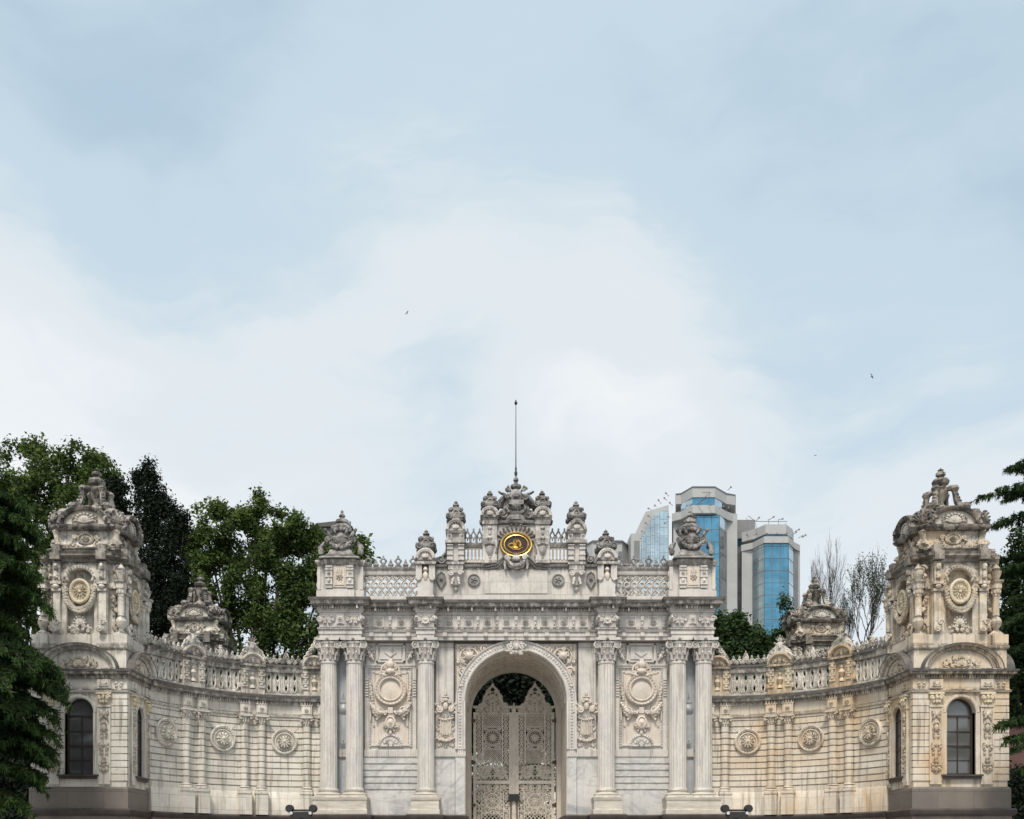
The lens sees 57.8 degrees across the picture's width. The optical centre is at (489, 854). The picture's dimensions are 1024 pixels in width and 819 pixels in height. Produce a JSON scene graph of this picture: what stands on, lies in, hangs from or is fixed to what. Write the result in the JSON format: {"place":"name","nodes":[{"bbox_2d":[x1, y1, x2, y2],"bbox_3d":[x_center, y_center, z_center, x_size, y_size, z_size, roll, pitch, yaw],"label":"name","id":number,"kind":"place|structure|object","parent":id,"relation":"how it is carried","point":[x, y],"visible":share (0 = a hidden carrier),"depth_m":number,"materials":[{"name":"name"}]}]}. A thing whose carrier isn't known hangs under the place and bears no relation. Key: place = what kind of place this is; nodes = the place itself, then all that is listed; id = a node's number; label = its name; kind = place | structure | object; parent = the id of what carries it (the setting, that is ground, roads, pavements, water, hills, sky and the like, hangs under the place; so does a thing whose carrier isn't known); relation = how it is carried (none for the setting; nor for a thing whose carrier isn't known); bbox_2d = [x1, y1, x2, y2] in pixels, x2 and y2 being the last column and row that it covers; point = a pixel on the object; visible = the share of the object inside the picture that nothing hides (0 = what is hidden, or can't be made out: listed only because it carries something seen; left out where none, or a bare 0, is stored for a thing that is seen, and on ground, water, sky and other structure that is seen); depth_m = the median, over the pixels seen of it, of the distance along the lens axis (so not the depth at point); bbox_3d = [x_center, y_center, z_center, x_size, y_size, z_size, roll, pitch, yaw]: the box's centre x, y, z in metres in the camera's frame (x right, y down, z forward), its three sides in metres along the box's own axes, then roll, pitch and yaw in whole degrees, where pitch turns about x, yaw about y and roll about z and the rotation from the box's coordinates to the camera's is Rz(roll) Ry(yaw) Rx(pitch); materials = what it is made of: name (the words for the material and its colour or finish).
{"place":"outdoors","nodes":[
{"label":"outdoors","id":0,"kind":"place"},
{"bbox_2d":[24,468,157,818],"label":"corner pavilion","id":1,"kind":"structure","parent":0,"point":[93,639],"depth_m":38.58,"materials":[{"name":"stone"}]},
{"bbox_2d":[67,699,92,773],"bbox_3d":[-17.000,-4.890,38.750,1.200,3.180,0.100,0,0,0],"label":"window","id":2,"kind":"structure","parent":1,"relation":"in","point":[79,722],"depth_m":38.76,"materials":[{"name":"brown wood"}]},
{"bbox_2d":[137,709,141,776],"bbox_3d":[-15.150,-4.800,39.900,0.100,3.000,0.840,0,0,0],"label":"window","id":3,"kind":"structure","parent":1,"relation":"in","point":[139,718],"depth_m":40.23,"materials":[{"name":"black glass"}]},
{"bbox_2d":[0,0,1023,747],"label":"sky","id":4,"kind":"structure","parent":0,"point":[688,240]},
{"bbox_2d":[472,673,555,808],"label":"holm oak","id":5,"kind":"object","parent":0,"point":[514,688],"visible":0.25,"depth_m":71.37,"materials":[{"name":"green plant"}]},
{"bbox_2d":[472,747,555,818],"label":"garden hedge","id":6,"kind":"object","parent":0,"point":[492,778],"visible":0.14,"depth_m":57.56,"materials":[{"name":"green plant"}]},
{"bbox_2d":[307,475,726,818],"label":"palace gate","id":7,"kind":"structure","parent":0,"point":[626,681],"depth_m":44.90,"materials":[{"name":"stone"}]},
{"bbox_2d":[514,400,516,475],"bbox_3d":[1.300,-20.315,45.250,0.160,3.710,0.152,0,0,0],"label":"flagpole","id":8,"kind":"object","parent":7,"relation":"on","point":[515,403],"visible":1,"depth_m":45.23,"materials":[{"name":"black metal"}]},
{"bbox_2d":[586,533,639,595],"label":"building","id":9,"kind":"structure","parent":0,"point":[628,550],"depth_m":230.00,"materials":[{"name":"concrete"}]},
{"bbox_2d":[595,551,621,557],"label":"window","id":10,"kind":"structure","parent":9,"relation":"in","point":[619,552],"depth_m":229.86,"materials":[{"name":"glass"}]},
{"bbox_2d":[636,486,806,634],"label":"office tower","id":11,"kind":"structure","parent":0,"point":[757,569],"depth_m":355.51,"materials":[{"name":"glass"}]},
{"bbox_2d":[878,467,1019,818],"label":"corner pavilion","id":12,"kind":"structure","parent":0,"point":[947,666],"depth_m":38.54,"materials":[{"name":"brown stone"}]},
{"bbox_2d":[895,709,900,776],"bbox_3d":[17.700,-4.800,39.900,0.100,3.000,0.840,0,0,0],"label":"window","id":13,"kind":"structure","parent":12,"relation":"in","point":[898,714],"depth_m":40.16,"materials":[{"name":"black glass"}]},
{"bbox_2d":[947,699,971,773],"bbox_3d":[19.550,-4.890,38.750,1.200,3.180,0.100,0,0,0],"label":"window","id":14,"kind":"structure","parent":12,"relation":"in","point":[959,712],"depth_m":38.76,"materials":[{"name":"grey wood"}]},
{"label":"garden ground","id":15,"kind":"structure","parent":0,"visible":0},
{"bbox_2d":[0,431,135,641],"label":"plane tree","id":16,"kind":"object","parent":15,"relation":"on","point":[30,487],"visible":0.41,"depth_m":60.71,"materials":[{"name":"green plant"}]},
{"bbox_2d":[105,453,196,661],"bbox_3d":[-21.602,-11.709,58.329,6.827,26.840,4.049,0,0,0],"label":"cypress tree","id":17,"kind":"object","parent":15,"relation":"on","point":[154,505],"visible":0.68,"depth_m":57.85,"materials":[{"name":"green plant"}]},
{"bbox_2d":[163,575,236,671],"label":"corner pavilion","id":18,"kind":"structure","parent":15,"relation":"on","point":[209,621],"depth_m":55.36,"materials":[{"name":"stone"}]},
{"bbox_2d":[157,658,302,691],"bbox_3d":[-14.763,-4.766,52.322,11.722,12.950,3.795,0,0,0],"label":"laurel hedge","id":19,"kind":"object","parent":15,"relation":"on","point":[277,678],"visible":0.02,"depth_m":51.61,"materials":[{"name":"green plant"}]},
{"bbox_2d":[176,486,327,665],"bbox_3d":[-16.438,-11.780,63.374,13.793,26.985,5.498,0,0,0],"label":"plane tree","id":20,"kind":"object","parent":15,"relation":"on","point":[285,620],"visible":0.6,"depth_m":62.59,"materials":[{"name":"green plant"}]},
{"bbox_2d":[315,521,355,624],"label":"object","id":21,"kind":"structure","parent":15,"relation":"on","point":[327,525],"depth_m":149.03,"materials":[{"name":"concrete"}]},
{"bbox_2d":[311,531,380,580],"bbox_3d":[-8.321,-8.611,54.340,4.124,20.631,2.466,0,0,0],"label":"laurel tree","id":22,"kind":"object","parent":15,"relation":"on","point":[361,539],"visible":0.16,"depth_m":54.02,"materials":[{"name":"green plant"}]},
{"bbox_2d":[472,750,555,818],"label":"gate","id":23,"kind":"structure","parent":15,"relation":"on","point":[523,790],"depth_m":105.30,"materials":[{"name":"grey metal"}]},
{"bbox_2d":[713,607,774,663],"bbox_3d":[16.047,-7.045,59.290,4.606,17.506,3.505,0,0,-29],"label":"laurel tree","id":24,"kind":"object","parent":15,"relation":"on","point":[735,633],"visible":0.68,"depth_m":58.68,"materials":[{"name":"green plant"}]},
{"bbox_2d":[767,586,794,647],"bbox_3d":[19.202,-7.956,61.360,2.873,19.322,2.050,0,0,0],"label":"laurel tree","id":25,"kind":"object","parent":15,"relation":"on","point":[776,632],"visible":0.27,"depth_m":61.09,"materials":[{"name":"green plant"}]},
{"bbox_2d":[729,648,878,691],"bbox_3d":[17.979,-4.937,52.179,11.986,13.293,3.999,0,0,0],"label":"laurel hedge","id":26,"kind":"object","parent":15,"relation":"on","point":[745,678],"visible":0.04,"depth_m":51.52,"materials":[{"name":"green plant"}]},
{"bbox_2d":[782,576,853,660],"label":"corner pavilion","id":27,"kind":"structure","parent":15,"relation":"on","point":[807,624],"depth_m":55.35,"materials":[{"name":"stone"}]},
{"bbox_2d":[808,535,847,606],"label":"bare tree","id":28,"kind":"object","parent":15,"relation":"on","point":[830,585],"visible":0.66,"depth_m":65.02,"materials":[{"name":"grey plant"}]},
{"bbox_2d":[837,589,856,638],"bbox_3d":[24.584,-8.547,64.242,1.644,20.499,1.106,0,0,40],"label":"bare tree","id":29,"kind":"object","parent":15,"relation":"on","point":[850,619],"visible":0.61,"depth_m":64.11,"materials":[{"name":"grey plant"}]},
{"bbox_2d":[841,545,888,663],"bbox_3d":[25.302,-9.622,62.221,2.853,22.650,4.675,0,0,15],"label":"bare tree","id":30,"kind":"object","parent":15,"relation":"on","point":[873,586],"visible":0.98,"depth_m":62.32,"materials":[{"name":"grey plant"}]},
{"bbox_2d":[969,459,1023,755],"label":"cedar tree","id":31,"kind":"object","parent":15,"relation":"on","point":[1015,493],"visible":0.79,"depth_m":50.05,"materials":[{"name":"green plant"}]},
{"bbox_2d":[998,523,1023,717],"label":"holm oak","id":32,"kind":"object","parent":15,"relation":"on","point":[1012,587],"visible":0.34,"depth_m":54.87,"materials":[{"name":"green plant"}]},
{"bbox_2d":[1007,725,1023,773],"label":"pink outbuilding","id":33,"kind":"structure","parent":15,"relation":"on","point":[1018,758],"depth_m":54.30,"materials":[{"name":"concrete"}]},
{"label":"ground","id":34,"kind":"structure","parent":0,"visible":0},
{"bbox_2d":[0,549,33,818],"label":"holm oak","id":35,"kind":"object","parent":34,"relation":"on","point":[16,786],"visible":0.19,"depth_m":47.51,"materials":[{"name":"green plant"}]},
{"bbox_2d":[0,486,73,818],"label":"cedar tree","id":36,"kind":"object","parent":34,"relation":"on","point":[24,666],"visible":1,"depth_m":34.46,"materials":[{"name":"green plant"}]},
{"bbox_2d":[143,625,320,818],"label":"curved wall","id":37,"kind":"structure","parent":34,"relation":"on","point":[248,747],"depth_m":44.03,"materials":[{"name":"stone"}]},
{"bbox_2d":[285,805,317,818],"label":"floodlight","id":38,"kind":"object","parent":34,"relation":"on","point":[290,809],"visible":1,"depth_m":33.17,"materials":[{"name":"black metal"}]},
{"bbox_2d":[720,805,752,818],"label":"floodlight","id":39,"kind":"object","parent":34,"relation":"on","point":[725,809],"visible":1,"depth_m":33.17,"materials":[{"name":"black metal"}]},
{"bbox_2d":[712,625,893,818],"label":"curved wall","id":40,"kind":"structure","parent":34,"relation":"on","point":[783,747],"depth_m":44.00,"materials":[{"name":"stone"}]},
{"bbox_2d":[991,672,1023,776],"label":"cedar tree","id":41,"kind":"object","parent":34,"relation":"on","point":[1014,722],"visible":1,"depth_m":35.93,"materials":[{"name":"green plant"}]},
{"bbox_2d":[1007,760,1023,818],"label":"garden hedge","id":42,"kind":"object","parent":34,"relation":"on","point":[1015,783],"visible":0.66,"depth_m":44.86,"materials":[{"name":"green plant"}]}
]}

